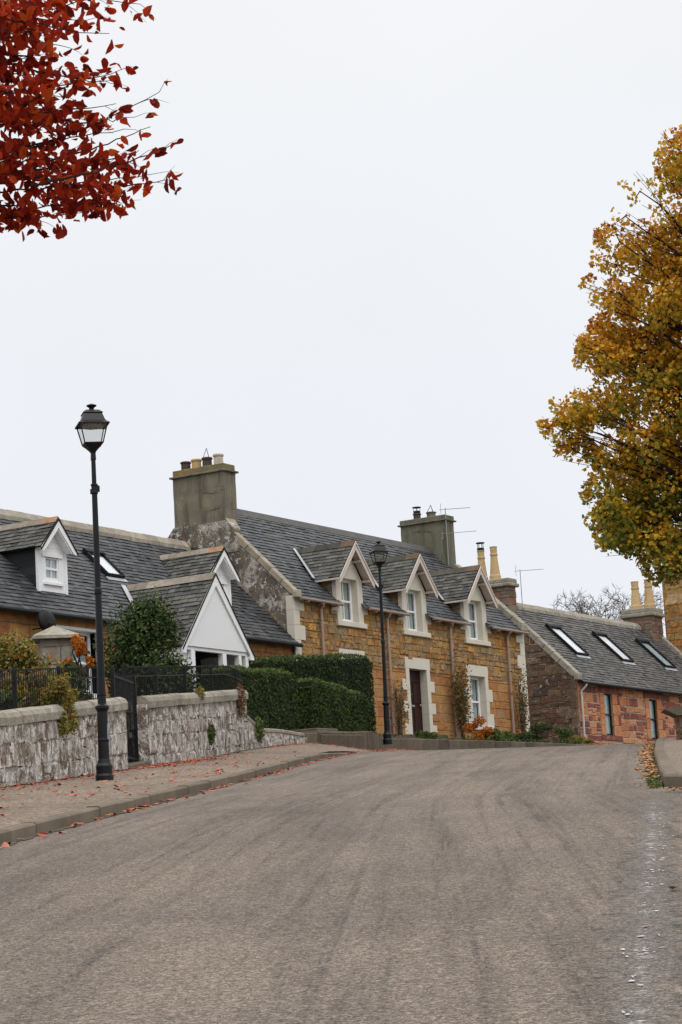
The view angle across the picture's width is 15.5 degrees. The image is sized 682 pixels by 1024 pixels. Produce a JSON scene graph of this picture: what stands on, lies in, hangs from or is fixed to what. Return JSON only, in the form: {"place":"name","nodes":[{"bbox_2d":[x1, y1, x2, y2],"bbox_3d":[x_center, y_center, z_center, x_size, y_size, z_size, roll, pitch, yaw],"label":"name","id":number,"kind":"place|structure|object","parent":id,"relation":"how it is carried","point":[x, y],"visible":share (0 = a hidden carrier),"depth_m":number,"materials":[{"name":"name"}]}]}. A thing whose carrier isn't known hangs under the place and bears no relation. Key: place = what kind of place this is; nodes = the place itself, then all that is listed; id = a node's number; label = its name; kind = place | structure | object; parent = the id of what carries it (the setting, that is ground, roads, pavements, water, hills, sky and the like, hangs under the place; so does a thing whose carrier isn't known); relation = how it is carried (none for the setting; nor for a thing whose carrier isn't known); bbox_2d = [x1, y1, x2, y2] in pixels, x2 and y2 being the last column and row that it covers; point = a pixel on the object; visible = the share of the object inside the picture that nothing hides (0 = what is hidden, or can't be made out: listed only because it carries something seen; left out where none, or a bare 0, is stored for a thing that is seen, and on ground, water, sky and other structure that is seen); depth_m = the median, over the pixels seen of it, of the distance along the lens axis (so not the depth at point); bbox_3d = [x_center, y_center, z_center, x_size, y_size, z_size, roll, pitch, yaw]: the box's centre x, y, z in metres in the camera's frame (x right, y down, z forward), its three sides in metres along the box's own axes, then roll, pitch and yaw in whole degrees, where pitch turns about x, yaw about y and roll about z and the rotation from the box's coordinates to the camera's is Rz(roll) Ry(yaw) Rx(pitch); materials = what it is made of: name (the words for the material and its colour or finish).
{"place":"outdoors","nodes":[
{"label":"outdoors","id":0,"kind":"place"},
{"bbox_2d":[0,743,413,827],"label":"pavement","id":1,"kind":"structure","parent":0,"point":[43,801],"depth_m":33.11,"materials":[{"name":"concrete"}]},
{"bbox_2d":[75,404,113,780],"bbox_3d":[-3.437,1.131,35.338,0.445,5.442,0.445,-1,-10,-14],"label":"street lamp","id":2,"kind":"object","parent":1,"relation":"on","point":[91,418],"visible":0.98,"depth_m":35.27,"materials":[{"name":"black metal"}]},
{"bbox_2d":[128,761,148,768],"bbox_3d":[-3.516,4.311,41.665,0.330,0.240,1.440,-5,-4,9],"label":"gate threshold","id":3,"kind":"object","parent":1,"relation":"on","point":[136,764],"visible":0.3,"depth_m":41.73,"materials":[{"name":"stone"}]},
{"bbox_2d":[8,745,282,786],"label":"wall foot grit","id":4,"kind":"structure","parent":1,"relation":"on","point":[209,757],"depth_m":47.49,"materials":[{"name":"grey gravel"}]},
{"bbox_2d":[131,689,248,764],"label":"boundary wall","id":5,"kind":"structure","parent":1,"relation":"on","point":[173,727],"depth_m":45.62,"materials":[{"name":"stone"}]},
{"bbox_2d":[110,667,138,761],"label":"iron gate","id":6,"kind":"structure","parent":5,"relation":"attached to","point":[133,724],"depth_m":42.10,"materials":[{"name":"black metal"}]},
{"bbox_2d":[121,664,244,731],"bbox_3d":[-2.854,3.585,47.599,0.110,2.051,10.305,-5,-10,9],"label":"iron railing","id":7,"kind":"object","parent":5,"relation":"on","point":[211,671],"visible":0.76,"depth_m":47.15,"materials":[{"name":"black metal"}]},
{"bbox_2d":[195,685,204,700],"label":"wall plant","id":8,"kind":"object","parent":5,"relation":"attached to","point":[199,690],"depth_m":46.67,"materials":[{"name":"yellow plant"}]},
{"bbox_2d":[207,722,215,745],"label":"wall plant","id":9,"kind":"object","parent":5,"relation":"attached to","point":[211,732],"depth_m":47.23,"materials":[{"name":"green plant"}]},
{"bbox_2d":[236,683,246,717],"bbox_3d":[-2.021,3.793,50.270,0.254,0.702,0.520,-3,-10,0],"label":"wall plant","id":10,"kind":"object","parent":5,"relation":"attached to","point":[240,704],"depth_m":50.21,"materials":[{"name":"brown plant"}]},
{"bbox_2d":[0,742,419,847],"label":"fallen leaves","id":11,"kind":"object","parent":1,"relation":"on","point":[5,844],"visible":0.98,"depth_m":36.31,"materials":[{"name":"brown plant"}]},
{"bbox_2d":[369,541,392,744],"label":"street lamp","id":12,"kind":"object","parent":1,"relation":"on","point":[378,548],"visible":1,"depth_m":66.26,"materials":[{"name":"black metal"}]},
{"bbox_2d":[131,734,468,739],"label":"raised ground","id":13,"kind":"structure","parent":0,"point":[395,736],"depth_m":73.02,"materials":[{"name":"grey concrete"}]},
{"bbox_2d":[200,664,299,729],"bbox_3d":[-2.116,4.603,59.446,1.094,2.091,4.841,-6,-10,15],"label":"clipped hedge","id":14,"kind":"object","parent":13,"relation":"on","point":[272,700],"visible":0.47,"depth_m":59.39,"materials":[{"name":"green plant"}]},
{"bbox_2d":[248,652,376,733],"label":"clipped hedge","id":15,"kind":"object","parent":13,"relation":"on","point":[355,672],"visible":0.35,"depth_m":68.61,"materials":[{"name":"green plant"}]},
{"bbox_2d":[296,677,370,731],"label":"clipped hedge","id":16,"kind":"object","parent":13,"relation":"on","point":[321,703],"visible":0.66,"depth_m":65.16,"materials":[{"name":"green plant"}]},
{"bbox_2d":[168,448,529,739],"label":"stone house","id":17,"kind":"structure","parent":13,"relation":"on","point":[312,589],"depth_m":75.59,"materials":[{"name":"beige stone"}]},
{"bbox_2d":[409,670,422,734],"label":"front door","id":18,"kind":"structure","parent":17,"relation":"in","point":[415,688],"depth_m":76.21,"materials":[{"name":"wood"}]},
{"bbox_2d":[470,677,480,724],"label":"window","id":19,"kind":"structure","parent":17,"relation":"in","point":[476,708],"depth_m":79.63,"materials":[{"name":"white paint"}]},
{"bbox_2d":[390,676,412,734],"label":"climbing rose","id":20,"kind":"object","parent":13,"relation":"on","point":[399,717],"visible":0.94,"depth_m":74.27,"materials":[{"name":"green plant"}]},
{"bbox_2d":[415,730,436,738],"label":"bed plant","id":21,"kind":"object","parent":13,"relation":"on","point":[426,733],"visible":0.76,"depth_m":73.39,"materials":[{"name":"green plant"}]},
{"bbox_2d":[448,652,473,738],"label":"climbing rose","id":22,"kind":"object","parent":13,"relation":"on","point":[462,718],"visible":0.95,"depth_m":77.51,"materials":[{"name":"green plant"}]},
{"bbox_2d":[375,730,569,742],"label":"bed ground cover","id":23,"kind":"object","parent":13,"relation":"on","point":[452,738],"visible":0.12,"depth_m":74.54,"materials":[{"name":"green plant"}]},
{"bbox_2d":[462,715,493,739],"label":"bed plant","id":24,"kind":"object","parent":13,"relation":"on","point":[470,727],"visible":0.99,"depth_m":76.22,"materials":[{"name":"orange plant"}]},
{"bbox_2d":[483,728,509,740],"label":"bed plant","id":25,"kind":"object","parent":13,"relation":"on","point":[496,734],"visible":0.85,"depth_m":76.48,"materials":[{"name":"green plant"}]},
{"bbox_2d":[498,730,517,740],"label":"bed plant","id":26,"kind":"object","parent":13,"relation":"on","point":[508,734],"visible":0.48,"depth_m":77.31,"materials":[{"name":"green plant"}]},
{"bbox_2d":[510,664,532,732],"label":"climbing rose","id":27,"kind":"object","parent":13,"relation":"on","point":[523,714],"visible":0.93,"depth_m":81.05,"materials":[{"name":"green plant"}]},
{"bbox_2d":[510,732,534,741],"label":"bed plant","id":28,"kind":"object","parent":13,"relation":"on","point":[523,736],"visible":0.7,"depth_m":78.03,"materials":[{"name":"green plant"}]},
{"bbox_2d":[522,733,549,742],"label":"bed plant","id":29,"kind":"object","parent":13,"relation":"on","point":[543,741],"visible":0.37,"depth_m":78.96,"materials":[{"name":"green plant"}]},
{"bbox_2d":[525,721,554,740],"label":"bed plant","id":30,"kind":"object","parent":13,"relation":"on","point":[545,727],"visible":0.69,"depth_m":79.81,"materials":[{"name":"green plant"}]},
{"bbox_2d":[554,727,582,743],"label":"bed plant","id":31,"kind":"object","parent":13,"relation":"on","point":[566,735],"visible":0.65,"depth_m":80.37,"materials":[{"name":"green plant"}]},
{"bbox_2d":[569,735,593,744],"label":"bed plant","id":32,"kind":"object","parent":13,"relation":"on","point":[588,741],"visible":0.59,"depth_m":81.22,"materials":[{"name":"yellow plant"}]},
{"bbox_2d":[0,743,681,1023],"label":"road","id":33,"kind":"structure","parent":0,"point":[487,886],"depth_m":13.71,"materials":[{"name":"grey asphalt"}]},
{"bbox_2d":[0,754,349,846],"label":"gutter grit","id":34,"kind":"object","parent":33,"relation":"on","point":[32,836],"visible":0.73,"depth_m":24.78,"materials":[{"name":"grey gravel"}]},
{"bbox_2d":[621,812,673,1020],"bbox_3d":[1.529,1.934,12.262,0.262,1.507,14.955,-4,-10,7],"label":"road marking","id":35,"kind":"object","parent":33,"relation":"on","point":[642,935],"visible":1,"depth_m":10.62,"materials":[{"name":"white paint"}]},
{"bbox_2d":[645,755,661,785],"bbox_3d":[5.438,4.210,43.087,0.390,2.914,37.758,-5,-10,7],"label":"gutter grit","id":36,"kind":"object","parent":33,"relation":"on","point":[655,772],"visible":0.04,"depth_m":28.09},
{"bbox_2d":[647,741,660,788],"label":"gutter weeds","id":37,"kind":"object","parent":33,"relation":"on","point":[655,782],"visible":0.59,"depth_m":24.66,"materials":[{"name":"green plant"}]},
{"bbox_2d":[634,741,681,790],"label":"fallen leaves","id":38,"kind":"object","parent":33,"relation":"on","point":[649,761],"visible":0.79,"depth_m":31.48,"materials":[{"name":"brown plant"}]},
{"bbox_2d":[0,0,681,637],"label":"sky","id":39,"kind":"structure","parent":0,"point":[358,291],"materials":[{"name":"white"}]},
{"bbox_2d":[663,737,681,773],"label":"pavement","id":40,"kind":"structure","parent":0,"point":[673,749],"depth_m":34.09,"materials":[{"name":"concrete"}]},
{"bbox_2d":[661,706,681,739],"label":"stone wall","id":41,"kind":"structure","parent":40,"relation":"on","point":[675,712],"depth_m":45.92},
{"bbox_2d":[663,788,681,793],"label":"side road","id":42,"kind":"structure","parent":0,"point":[678,791],"depth_m":23.27,"materials":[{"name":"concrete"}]},
{"bbox_3d":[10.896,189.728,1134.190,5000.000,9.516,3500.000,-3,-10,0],"label":"ground","id":43,"kind":"structure","parent":0,"visible":0},
{"bbox_2d":[0,697,127,786],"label":"boundary wall","id":44,"kind":"structure","parent":43,"relation":"on","point":[35,746],"depth_m":36.66,"materials":[{"name":"stone"}]},
{"bbox_2d":[0,665,97,709],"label":"iron railing","id":45,"kind":"object","parent":44,"relation":"on","point":[13,680],"visible":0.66,"depth_m":37.23,"materials":[{"name":"black metal"}]},
{"bbox_2d":[40,675,80,738],"bbox_3d":[-4.237,3.033,37.452,0.616,1.162,1.076,-3,-10,0],"label":"flowering bush","id":46,"kind":"object","parent":44,"relation":"on","point":[60,688],"visible":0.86,"depth_m":37.36,"materials":[{"name":"yellow plant"}]},
{"bbox_2d":[0,0,183,240],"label":"copper beech tree","id":47,"kind":"object","parent":43,"relation":"on","point":[22,24],"visible":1,"depth_m":14.46,"materials":[{"name":"red plant"}]},
{"bbox_2d":[0,509,302,761],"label":"slate roofed cottage","id":48,"kind":"structure","parent":43,"relation":"on","point":[48,581],"depth_m":64.26,"materials":[{"name":"grey stone"}]},
{"bbox_2d":[72,631,91,691],"bbox_3d":[-6.808,3.746,61.983,0.350,1.550,1.550,-9,-11,31],"label":"window","id":49,"kind":"structure","parent":48,"relation":"in","point":[86,636],"depth_m":62.47,"materials":[{"name":"white paint"}]},
{"bbox_2d":[82,547,127,581],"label":"roof window","id":50,"kind":"structure","parent":48,"relation":"in","point":[111,571],"depth_m":65.97,"materials":[{"name":"glass"}]},
{"bbox_2d":[0,752,358,843],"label":"kerb","id":51,"kind":"structure","parent":43,"relation":"on","point":[30,828],"depth_m":26.48,"materials":[{"name":"concrete"}]},
{"bbox_2d":[247,715,306,748],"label":"rubble wall","id":52,"kind":"structure","parent":43,"relation":"on","point":[271,737],"depth_m":53.64,"materials":[{"name":"stone"}]},
{"bbox_2d":[255,716,264,742],"bbox_3d":[-1.709,4.521,51.983,0.254,0.574,0.545,-3,-10,0],"label":"wall plant","id":53,"kind":"object","parent":52,"relation":"on","point":[259,735],"depth_m":51.92,"materials":[{"name":"green plant"}]},
{"bbox_2d":[288,728,363,752],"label":"stone steps","id":54,"kind":"structure","parent":43,"relation":"on","point":[355,741],"depth_m":59.83,"materials":[{"name":"grey stone"}]},
{"bbox_2d":[304,731,587,753],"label":"bed edging wall","id":55,"kind":"structure","parent":43,"relation":"on","point":[373,741],"depth_m":70.76,"materials":[{"name":"stone"}]},
{"bbox_2d":[476,542,681,744],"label":"red sandstone cottage","id":56,"kind":"structure","parent":43,"relation":"on","point":[601,680],"depth_m":90.56,"materials":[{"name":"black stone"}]},
{"bbox_2d":[544,623,590,658],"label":"roof window","id":57,"kind":"structure","parent":56,"relation":"in","point":[557,630],"depth_m":90.55,"materials":[{"name":"glass"}]},
{"bbox_2d":[604,693,612,735],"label":"window","id":58,"kind":"structure","parent":56,"relation":"in","point":[608,715],"depth_m":89.33,"materials":[{"name":"black glass"}]},
{"bbox_2d":[591,631,635,664],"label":"roof window","id":59,"kind":"structure","parent":56,"relation":"in","point":[602,637],"depth_m":93.81,"materials":[{"name":"glass"}]},
{"bbox_2d":[649,699,657,739],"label":"window","id":60,"kind":"structure","parent":56,"relation":"in","point":[651,702],"depth_m":92.58,"materials":[{"name":"black glass"}]},
{"bbox_2d":[635,638,677,670],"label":"roof window","id":61,"kind":"structure","parent":56,"relation":"in","point":[645,643],"depth_m":97.04,"materials":[{"name":"glass"}]},
{"bbox_2d":[549,584,664,625],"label":"bare tree","id":62,"kind":"object","parent":43,"relation":"on","point":[581,607],"visible":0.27,"depth_m":140.15,"materials":[{"name":"grey plant"}]},
{"bbox_2d":[535,124,681,587],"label":"sycamore tree","id":63,"kind":"object","parent":43,"relation":"on","point":[639,522],"visible":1,"depth_m":50.96,"materials":[{"name":"yellow plant"}]},
{"bbox_2d":[654,737,681,787],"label":"kerb","id":64,"kind":"structure","parent":43,"relation":"on","point":[669,775],"depth_m":25.94,"materials":[{"name":"concrete"}]},
{"bbox_2d":[657,570,681,651],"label":"tall stone building","id":65,"kind":"structure","parent":43,"relation":"on","point":[672,598],"depth_m":101.18,"materials":[{"name":"beige stone"}]},
{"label":"garden ground","id":66,"kind":"structure","parent":0,"visible":0},
{"bbox_2d":[0,689,20,710],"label":"dark bush","id":67,"kind":"object","parent":66,"relation":"on","point":[6,700],"visible":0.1,"depth_m":36.44,"materials":[{"name":"green plant"}]},
{"bbox_2d":[0,628,79,707],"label":"yellow bush","id":68,"kind":"object","parent":66,"relation":"on","point":[17,656],"visible":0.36,"depth_m":38.62,"materials":[{"name":"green plant"}]},
{"bbox_2d":[29,626,78,690],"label":"garden pier","id":69,"kind":"structure","parent":66,"relation":"on","point":[55,641],"depth_m":46.98,"materials":[{"name":"stone"}]},
{"bbox_2d":[61,633,94,680],"bbox_3d":[-4.945,2.762,46.638,0.673,1.023,0.442,2,-11,-30],"label":"orange shrub","id":70,"kind":"object","parent":66,"relation":"on","point":[79,646],"visible":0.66,"depth_m":46.63,"materials":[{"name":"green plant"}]},
{"bbox_2d":[63,661,96,699],"bbox_3d":[-4.791,3.380,45.364,0.853,1.382,1.197,-3,-10,0],"label":"dark bush","id":71,"kind":"object","parent":66,"relation":"on","point":[69,664],"visible":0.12,"depth_m":45.23,"materials":[{"name":"green plant"}]},
{"bbox_2d":[75,682,181,726],"bbox_3d":[-5.581,3.222,38.071,2.162,3.599,28.622,-5,-10,9],"label":"ground cover","id":72,"kind":"object","parent":66,"relation":"on","point":[143,691],"visible":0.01,"depth_m":46.81,"materials":[{"name":"green plant"}]},
{"bbox_2d":[87,586,200,697],"bbox_3d":[-3.807,2.674,48.153,2.222,2.537,1.626,-6,-10,17],"label":"evergreen bush","id":73,"kind":"object","parent":66,"relation":"on","point":[144,631],"visible":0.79,"depth_m":47.99,"materials":[{"name":"green plant"}]}
]}

